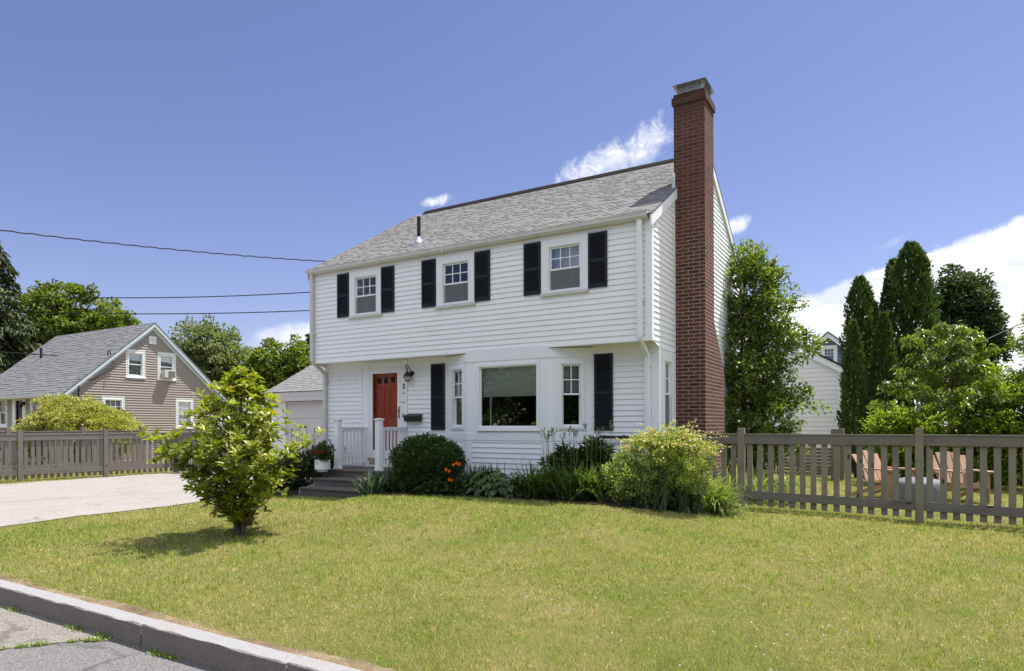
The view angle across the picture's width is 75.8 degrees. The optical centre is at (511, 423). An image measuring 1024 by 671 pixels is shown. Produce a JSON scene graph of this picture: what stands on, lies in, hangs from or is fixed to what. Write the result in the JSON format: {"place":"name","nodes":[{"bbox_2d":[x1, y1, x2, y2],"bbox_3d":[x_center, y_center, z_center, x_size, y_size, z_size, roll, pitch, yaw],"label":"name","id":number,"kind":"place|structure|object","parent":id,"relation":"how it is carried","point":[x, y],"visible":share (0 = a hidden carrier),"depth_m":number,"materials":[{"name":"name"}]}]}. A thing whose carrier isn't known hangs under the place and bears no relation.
{"place":"outdoors","nodes":[
{"label":"outdoors","id":0,"kind":"place"},
{"bbox_2d":[0,605,108,648],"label":"worn pavement","id":1,"kind":"structure","parent":0,"point":[16,629],"depth_m":5.64,"materials":[{"name":"concrete"}]},
{"bbox_2d":[0,605,178,661],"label":"weeds","id":2,"kind":"object","parent":1,"relation":"on","point":[102,636],"visible":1,"depth_m":5.35,"materials":[{"name":"green plant"}]},
{"bbox_2d":[0,638,218,670],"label":"road","id":3,"kind":"structure","parent":0,"point":[106,655],"depth_m":4.96,"materials":[{"name":"grey asphalt"}]},
{"bbox_2d":[0,469,322,526],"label":"driveway","id":4,"kind":"structure","parent":0,"point":[22,503],"depth_m":13.30,"materials":[{"name":"concrete"}]},
{"bbox_2d":[0,573,396,670],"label":"soil","id":5,"kind":"structure","parent":0,"point":[315,655],"depth_m":5.19,"materials":[{"name":"brown soil"}]},
{"bbox_2d":[270,484,731,511],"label":"soil","id":6,"kind":"structure","parent":0,"point":[292,491],"depth_m":11.39,"materials":[{"name":"brown soil"}]},
{"bbox_2d":[254,426,345,489],"bbox_3d":[-4.745,0.832,14.804,1.450,1.608,2.087,0,0,73],"label":"peony","id":7,"kind":"object","parent":6,"relation":"on","point":[306,466],"visible":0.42,"depth_m":14.57,"materials":[{"name":"green plant"}]},
{"bbox_2d":[350,462,399,496],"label":"iris","id":8,"kind":"object","parent":6,"relation":"on","point":[370,487],"visible":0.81,"depth_m":12.29,"materials":[{"name":"green plant"}]},
{"bbox_2d":[371,469,471,495],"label":"edging plant","id":9,"kind":"object","parent":6,"relation":"on","point":[446,488],"visible":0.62,"depth_m":11.88,"materials":[{"name":"green plant"}]},
{"bbox_2d":[388,431,468,492],"bbox_3d":[-1.597,0.806,12.517,1.677,1.342,1.342,0,0,31],"label":"boxwood","id":10,"kind":"object","parent":6,"relation":"on","point":[426,454],"visible":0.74,"depth_m":12.12,"materials":[{"name":"green plant"}]},
{"bbox_2d":[440,462,464,491],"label":"orange daylily","id":11,"kind":"object","parent":6,"relation":"on","point":[449,470],"visible":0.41,"depth_m":11.71,"materials":[{"name":"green plant"}]},
{"bbox_2d":[457,462,498,492],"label":"iris","id":12,"kind":"object","parent":6,"relation":"on","point":[474,470],"visible":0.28,"depth_m":11.96,"materials":[{"name":"green plant"}]},
{"bbox_2d":[452,462,522,498],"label":"hosta","id":13,"kind":"object","parent":6,"relation":"on","point":[491,487],"visible":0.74,"depth_m":11.49,"materials":[{"name":"green plant"}]},
{"bbox_2d":[501,472,525,494],"bbox_3d":[0.051,1.113,11.504,0.734,0.569,0.441,0,0,31],"label":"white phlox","id":14,"kind":"object","parent":6,"relation":"on","point":[513,481],"visible":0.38,"depth_m":11.45,"materials":[{"name":"green plant"}]},
{"bbox_2d":[506,458,561,497],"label":"daylily","id":15,"kind":"object","parent":6,"relation":"on","point":[530,485],"visible":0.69,"depth_m":11.12,"materials":[{"name":"green plant"}]},
{"bbox_2d":[524,427,570,497],"bbox_3d":[0.565,0.658,11.126,1.338,1.231,1.249,0,0,31],"label":"daylily","id":16,"kind":"object","parent":6,"relation":"on","point":[544,470],"visible":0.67,"depth_m":11.13,"materials":[{"name":"green plant"}]},
{"bbox_2d":[530,426,590,499],"bbox_3d":[0.811,0.647,11.000,1.232,1.256,1.070,0,0,31],"label":"daylily","id":17,"kind":"object","parent":6,"relation":"on","point":[561,478],"visible":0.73,"depth_m":10.86,"materials":[{"name":"green plant"}]},
{"bbox_2d":[536,435,618,489],"bbox_3d":[1.177,0.796,11.358,1.500,1.234,0.944,0,0,31],"label":"peony","id":18,"kind":"object","parent":6,"relation":"on","point":[593,449],"visible":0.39,"depth_m":11.15,"materials":[{"name":"green plant"}]},
{"bbox_2d":[552,422,609,499],"bbox_3d":[1.219,0.620,10.765,1.286,1.305,1.190,0,0,-15],"label":"daylily","id":19,"kind":"object","parent":6,"relation":"on","point":[585,475],"visible":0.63,"depth_m":10.73,"materials":[{"name":"green plant"}]},
{"bbox_2d":[569,471,603,501],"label":"daylily","id":20,"kind":"object","parent":6,"relation":"on","point":[594,491],"visible":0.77,"depth_m":10.48,"materials":[{"name":"green plant"}]},
{"bbox_2d":[578,420,616,499],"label":"daylily","id":21,"kind":"object","parent":6,"relation":"on","point":[600,487],"visible":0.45,"depth_m":10.72,"materials":[{"name":"green plant"}]},
{"bbox_2d":[501,474,702,512],"bbox_3d":[1.338,1.146,10.681,3.441,0.696,0.828,0,0,26],"label":"edging plant","id":22,"kind":"object","parent":6,"relation":"on","point":[606,497],"visible":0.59,"depth_m":10.64,"materials":[{"name":"green plant"}]},
{"bbox_2d":[619,465,711,514],"bbox_3d":[2.362,1.002,10.182,1.456,0.809,0.780,0,0,5],"label":"iris","id":23,"kind":"object","parent":6,"relation":"on","point":[659,501],"visible":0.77,"depth_m":10.06,"materials":[{"name":"green plant"}]},
{"bbox_2d":[601,419,730,510],"bbox_3d":[2.365,0.660,10.296,1.967,1.501,1.349,0,0,31],"label":"spirea","id":24,"kind":"object","parent":6,"relation":"on","point":[669,455],"visible":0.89,"depth_m":10.14,"materials":[{"name":"green plant"}]},
{"bbox_2d":[691,472,755,518],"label":"daylily","id":25,"kind":"object","parent":6,"relation":"on","point":[717,500],"visible":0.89,"depth_m":10.36,"materials":[{"name":"green plant"}]},
{"bbox_2d":[0,429,1023,670],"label":"lawn","id":26,"kind":"structure","parent":0,"point":[504,604],"depth_m":6.16,"materials":[{"name":"green plant"}]},
{"bbox_2d":[0,241,41,374],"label":"spruce tree","id":27,"kind":"object","parent":26,"relation":"on","point":[14,338],"visible":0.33,"depth_m":34.04,"materials":[{"name":"green plant"}]},
{"bbox_2d":[0,278,138,358],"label":"maple tree","id":28,"kind":"object","parent":26,"relation":"on","point":[47,325],"visible":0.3,"depth_m":43.48,"materials":[{"name":"green plant"}]},
{"bbox_2d":[0,427,143,476],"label":"picket fence","id":29,"kind":"object","parent":26,"relation":"on","point":[7,430],"visible":0.45,"depth_m":19.78,"materials":[{"name":"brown wood"}]},
{"bbox_2d":[11,392,148,464],"bbox_3d":[-14.224,0.215,21.573,3.950,2.572,3.282,0,0,31],"label":"burning bush","id":30,"kind":"object","parent":26,"relation":"on","point":[66,412],"visible":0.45,"depth_m":21.08,"materials":[{"name":"green plant"}]},
{"bbox_2d":[0,429,177,481],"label":"picket fence","id":31,"kind":"object","parent":26,"relation":"on","point":[19,437],"visible":0.9,"depth_m":18.02,"materials":[{"name":"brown wood"}]},
{"bbox_2d":[74,300,142,332],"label":"maple tree","id":32,"kind":"object","parent":26,"relation":"on","point":[87,321],"visible":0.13,"depth_m":42.40,"materials":[{"name":"green plant"}]},
{"bbox_2d":[0,322,227,461],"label":"cottage","id":33,"kind":"structure","parent":26,"relation":"on","point":[118,368],"depth_m":27.20,"materials":[{"name":"beige"}]},
{"bbox_2d":[0,400,16,427],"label":"window","id":34,"kind":"structure","parent":33,"relation":"in","point":[3,403],"depth_m":27.15,"materials":[{"name":"white paint"}]},
{"bbox_2d":[0,352,56,355],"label":"utility wire","id":35,"kind":"object","parent":33,"relation":"attached to","point":[28,353],"visible":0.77,"depth_m":28.07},
{"bbox_2d":[30,399,40,414],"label":"window","id":36,"kind":"structure","parent":33,"relation":"in","point":[32,405],"depth_m":25.77,"materials":[{"name":"white paint"}]},
{"bbox_2d":[102,396,124,411],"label":"window","id":37,"kind":"structure","parent":33,"relation":"in","point":[113,401],"depth_m":26.10,"materials":[{"name":"white paint"}]},
{"bbox_2d":[125,349,145,378],"bbox_3d":[-15.358,-2.432,26.763,0.227,1.160,0.820,0,0,31],"label":"window","id":38,"kind":"structure","parent":33,"relation":"in","point":[136,362],"depth_m":26.85,"materials":[{"name":"white paint"}]},
{"bbox_2d":[157,352,176,380],"bbox_3d":[-14.686,-2.424,27.893,0.227,1.180,0.830,0,0,31],"label":"window","id":39,"kind":"structure","parent":33,"relation":"in","point":[166,362],"depth_m":27.95,"materials":[{"name":"white paint"}]},
{"bbox_2d":[160,370,175,377],"bbox_3d":[-14.559,-2.112,27.824,0.370,0.325,0.480,0,0,31],"label":"window air conditioner","id":40,"kind":"object","parent":33,"relation":"attached to","point":[167,373],"depth_m":27.66,"materials":[{"name":"white plastic"}]},
{"bbox_2d":[175,398,193,428],"bbox_3d":[-14.466,-0.365,28.691,0.675,1.480,1.260,0,0,31],"label":"window","id":41,"kind":"structure","parent":33,"relation":"in","point":[182,404],"depth_m":28.65,"materials":[{"name":"white paint"}]},
{"bbox_2d":[178,430,224,472],"bbox_3d":[-9.284,0.869,19.492,2.312,1.400,0.112,0,0,31],"label":"picket fence","id":42,"kind":"object","parent":26,"relation":"on","point":[184,435],"visible":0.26,"depth_m":19.67,"materials":[{"name":"grey wood"}]},
{"bbox_2d":[167,313,254,424],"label":"silver maple","id":43,"kind":"object","parent":26,"relation":"on","point":[213,354],"visible":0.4,"depth_m":40.97,"materials":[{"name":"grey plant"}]},
{"bbox_2d":[137,365,325,535],"bbox_3d":[-3.834,0.397,9.006,2.117,2.418,2.153,0,0,31],"label":"magnolia","id":44,"kind":"object","parent":26,"relation":"on","point":[238,473],"visible":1,"depth_m":8.86,"materials":[{"name":"green plant"}]},
{"bbox_2d":[223,333,311,407],"bbox_3d":[-11.961,-1.585,33.961,5.172,6.122,4.481,0,0,31],"label":"maple tree","id":45,"kind":"object","parent":26,"relation":"on","point":[276,368],"visible":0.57,"depth_m":33.30,"materials":[{"name":"green plant"}]},
{"bbox_2d":[266,365,324,467],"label":"garage","id":46,"kind":"structure","parent":26,"relation":"on","point":[301,395],"depth_m":20.67,"materials":[{"name":"paint"}]},
{"bbox_2d":[287,401,322,467],"bbox_3d":[-5.286,0.360,19.809,4.330,2.134,0.035,0,0,31],"label":"overhead door","id":47,"kind":"structure","parent":46,"relation":"in","point":[305,409],"depth_m":20.45,"materials":[{"name":"paint"}]},
{"bbox_2d":[302,333,309,355],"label":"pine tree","id":48,"kind":"object","parent":26,"relation":"on","point":[307,339],"visible":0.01,"depth_m":39.76,"materials":[{"name":"green plant"}]},
{"bbox_2d":[299,418,406,497],"bbox_3d":[-3.274,0.693,14.064,2.040,1.635,1.995,0,0,31],"label":"porch","id":49,"kind":"object","parent":26,"relation":"on","point":[338,482],"visible":0.76,"depth_m":14.10,"materials":[{"name":"white wood"}]},
{"bbox_2d":[309,441,335,476],"bbox_3d":[-4.061,0.702,14.109,0.607,0.892,0.535,0,0,31],"label":"planter","id":50,"kind":"object","parent":49,"relation":"on","point":[322,454],"visible":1,"depth_m":14.04,"materials":[{"name":"white ceramic"}]},
{"bbox_2d":[305,77,747,495],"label":"house","id":51,"kind":"structure","parent":26,"relation":"on","point":[506,328],"depth_m":12.88,"materials":[{"name":"white paint"}]},
{"bbox_2d":[11,310,309,313],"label":"utility wire","id":52,"kind":"object","parent":51,"relation":"attached to","point":[164,313],"visible":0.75,"depth_m":41.99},
{"bbox_2d":[0,230,324,261],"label":"service cable","id":53,"kind":"object","parent":51,"relation":"attached to","point":[154,247],"visible":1,"depth_m":13.56,"materials":[{"name":"black rubber"}]},
{"bbox_2d":[19,292,309,297],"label":"utility wire","id":54,"kind":"object","parent":51,"relation":"attached to","point":[168,297],"visible":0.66,"depth_m":41.98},
{"bbox_2d":[348,266,382,318],"bbox_3d":[-3.274,-2.940,14.808,0.996,1.090,0.155,0,0,31],"label":"window","id":55,"kind":"structure","parent":51,"relation":"in","point":[364,284],"depth_m":14.81,"materials":[{"name":"white paint"}]},
{"bbox_2d":[368,368,400,457],"bbox_3d":[-2.911,-0.243,14.993,0.970,2.040,0.104,0,0,31],"label":"door frame","id":56,"kind":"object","parent":51,"relation":"in","point":[390,370],"depth_m":15.18,"materials":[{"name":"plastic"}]},
{"bbox_2d":[373,373,396,449],"bbox_3d":[-2.836,-0.239,15.119,0.940,2.025,0.052,0,0,31],"label":"front door","id":57,"kind":"structure","parent":51,"relation":"in","point":[384,385],"depth_m":15.12,"materials":[{"name":"red paint"}]},
{"bbox_2d":[403,364,413,381],"bbox_3d":[-2.305,-1.127,14.530,0.196,0.378,0.218,0,0,31],"label":"wall lantern","id":58,"kind":"object","parent":51,"relation":"attached to","point":[407,375],"depth_m":14.49,"materials":[{"name":"brown metal"}]},
{"bbox_2d":[403,414,421,421],"bbox_3d":[-2.195,-0.137,14.514,0.460,0.169,0.130,0,0,31],"label":"mailbox","id":59,"kind":"object","parent":51,"relation":"attached to","point":[412,417],"visible":1,"depth_m":14.47,"materials":[{"name":"black metal"}]},
{"bbox_2d":[435,251,475,308],"bbox_3d":[-1.143,-2.946,13.540,0.996,1.090,0.155,0,0,31],"label":"window","id":60,"kind":"structure","parent":51,"relation":"in","point":[454,272],"depth_m":13.54,"materials":[{"name":"white paint"}]},
{"bbox_2d":[446,345,594,483],"bbox_3d":[0.261,-0.011,13.572,3.452,2.980,1.635,0,0,31],"label":"bay window","id":61,"kind":"structure","parent":51,"relation":"in","point":[536,387],"depth_m":12.83,"materials":[{"name":"white paint"}]},
{"bbox_2d":[540,232,588,296],"bbox_3d":[1.012,-2.953,12.301,0.996,1.090,0.227,0,0,31],"label":"window","id":62,"kind":"structure","parent":51,"relation":"in","point":[564,259],"depth_m":12.30,"materials":[{"name":"white paint"}]},
{"bbox_2d":[597,435,645,448],"bbox_3d":[2.003,0.817,12.014,0.954,1.233,0.155,0,0,31],"label":"gas pipe","id":63,"kind":"object","parent":51,"relation":"attached to","point":[616,437],"visible":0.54,"depth_m":11.99,"materials":[{"name":"black metal"}]},
{"bbox_2d":[661,348,675,431],"bbox_3d":[2.874,-0.609,12.206,0.155,1.520,0.790,0,0,31],"label":"window","id":64,"kind":"structure","parent":51,"relation":"in","point":[668,356],"depth_m":12.28,"materials":[{"name":"white paint"}]},
{"bbox_2d":[708,461,818,505],"bbox_3d":[4.563,1.034,12.074,1.957,0.852,1.788,0,0,-32],"label":"daylily","id":65,"kind":"object","parent":26,"relation":"on","point":[776,489],"visible":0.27,"depth_m":11.91,"materials":[{"name":"green plant"}]},
{"bbox_2d":[722,238,831,481],"bbox_3d":[6.166,-1.575,16.091,2.551,6.094,2.461,0,0,-22],"label":"crabapple tree","id":66,"kind":"object","parent":26,"relation":"on","point":[756,391],"visible":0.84,"depth_m":15.87,"materials":[{"name":"green plant"}]},
{"bbox_2d":[745,329,845,465],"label":"outbuilding","id":67,"kind":"structure","parent":26,"relation":"on","point":[820,373],"depth_m":22.34,"materials":[{"name":"white"}]},
{"bbox_2d":[942,322,1022,358],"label":"utility wire","id":68,"kind":"object","parent":67,"relation":"attached to","point":[996,334],"visible":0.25,"depth_m":25.97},
{"bbox_2d":[763,446,830,475],"bbox_3d":[7.849,1.020,18.221,1.950,0.850,0.110,0,0,31],"label":"slat screen","id":69,"kind":"object","parent":26,"relation":"on","point":[797,462],"visible":0.17,"depth_m":18.00,"materials":[{"name":"brown wood"}]},
{"bbox_2d":[811,331,856,408],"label":"gabled house","id":70,"kind":"structure","parent":26,"relation":"on","point":[830,349],"depth_m":39.87,"materials":[{"name":"grey"}]},
{"bbox_2d":[821,345,836,361],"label":"window","id":71,"kind":"structure","parent":70,"relation":"in","point":[829,351],"depth_m":40.07,"materials":[{"name":"white paint"}]},
{"bbox_2d":[831,423,844,479],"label":"gate pillar","id":72,"kind":"structure","parent":26,"relation":"on","point":[841,453],"depth_m":16.89,"materials":[{"name":"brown wood"}]},
{"bbox_2d":[667,428,1023,524],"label":"picket fence","id":73,"kind":"object","parent":26,"relation":"on","point":[919,441],"visible":0.77,"depth_m":10.27,"materials":[{"name":"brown wood"}]},
{"bbox_2d":[833,318,872,470],"bbox_3d":[10.415,-0.866,20.033,1.156,4.706,1.169,0,0,31],"label":"arborvitae","id":74,"kind":"object","parent":26,"relation":"on","point":[853,346],"visible":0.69,"depth_m":19.90,"materials":[{"name":"green plant"}]},
{"bbox_2d":[838,274,885,462],"bbox_3d":[11.807,-1.781,22.061,1.647,6.528,1.474,0,0,31],"label":"arborvitae","id":75,"kind":"object","parent":26,"relation":"on","point":[867,314],"visible":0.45,"depth_m":21.87,"materials":[{"name":"green plant"}]},
{"bbox_2d":[851,450,914,499],"bbox_3d":[7.311,0.997,12.948,0.740,0.930,0.998,0,0,-21],"label":"adirondack chair","id":76,"kind":"object","parent":26,"relation":"on","point":[877,469],"visible":0.38,"depth_m":13.08,"materials":[{"name":"brown wood"}]},
{"bbox_2d":[861,311,912,457],"bbox_3d":[11.586,-1.000,20.046,1.648,4.966,1.452,0,0,-8],"label":"arborvitae","id":77,"kind":"object","parent":26,"relation":"on","point":[883,337],"visible":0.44,"depth_m":19.90,"materials":[{"name":"green plant"}]},
{"bbox_2d":[878,240,946,427],"bbox_3d":[13.232,-2.330,21.974,2.291,7.618,2.144,0,0,31],"label":"arborvitae","id":78,"kind":"object","parent":26,"relation":"on","point":[911,297],"visible":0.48,"depth_m":21.58,"materials":[{"name":"green plant"}]},
{"bbox_2d":[858,399,968,476],"bbox_3d":[9.484,0.435,15.523,2.341,2.085,1.722,0,0,31],"label":"forsythia","id":79,"kind":"object","parent":26,"relation":"on","point":[889,422],"visible":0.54,"depth_m":15.39,"materials":[{"name":"green plant"}]},
{"bbox_2d":[899,477,939,502],"bbox_3d":[7.355,1.215,11.899,0.846,0.516,0.845,0,0,31],"label":"fire pit","id":80,"kind":"object","parent":26,"relation":"on","point":[936,490],"visible":0.27,"depth_m":11.59,"materials":[{"name":"silver metal"}]},
{"bbox_2d":[865,446,979,478],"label":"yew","id":81,"kind":"object","parent":26,"relation":"on","point":[924,469],"visible":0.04,"depth_m":16.40,"materials":[{"name":"green plant"}]},
{"bbox_2d":[854,445,1022,484],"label":"board fence","id":82,"kind":"object","parent":26,"relation":"on","point":[855,466],"visible":0.04,"depth_m":17.11,"materials":[{"name":"brown wood"}]},
{"bbox_2d":[865,315,1023,483],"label":"cherry tree","id":83,"kind":"object","parent":26,"relation":"on","point":[965,343],"visible":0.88,"depth_m":15.80,"materials":[{"name":"green plant"}]},
{"bbox_2d":[933,452,993,503],"bbox_3d":[8.603,1.012,12.648,0.740,0.930,0.998,0,0,5],"label":"adirondack chair","id":84,"kind":"object","parent":26,"relation":"on","point":[936,470],"visible":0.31,"depth_m":12.84,"materials":[{"name":"brown wood"}]},
{"bbox_2d":[917,263,1017,434],"bbox_3d":[24.345,-3.680,36.008,5.384,10.500,4.914,0,0,31],"label":"linden tree","id":85,"kind":"object","parent":26,"relation":"on","point":[971,301],"visible":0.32,"depth_m":34.77,"materials":[{"name":"green plant"}]},
{"bbox_2d":[929,362,1023,489],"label":"forsythia","id":86,"kind":"object","parent":26,"relation":"on","point":[1008,419],"visible":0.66,"depth_m":14.80,"materials":[{"name":"green plant"}]},
{"bbox_2d":[998,305,1023,405],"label":"ash tree","id":87,"kind":"object","parent":26,"relation":"on","point":[1018,346],"visible":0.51,"depth_m":15.54,"materials":[{"name":"green plant"}]},
{"bbox_2d":[0,0,1023,427],"label":"sky","id":88,"kind":"structure","parent":0,"point":[846,133],"materials":[{"name":"blue"}]},
{"label":"ground","id":89,"kind":"structure","parent":0,"visible":0},
{"bbox_2d":[0,579,361,670],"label":"kerb","id":90,"kind":"structure","parent":89,"relation":"on","point":[207,649],"depth_m":5.13,"materials":[{"name":"concrete"}]}
]}

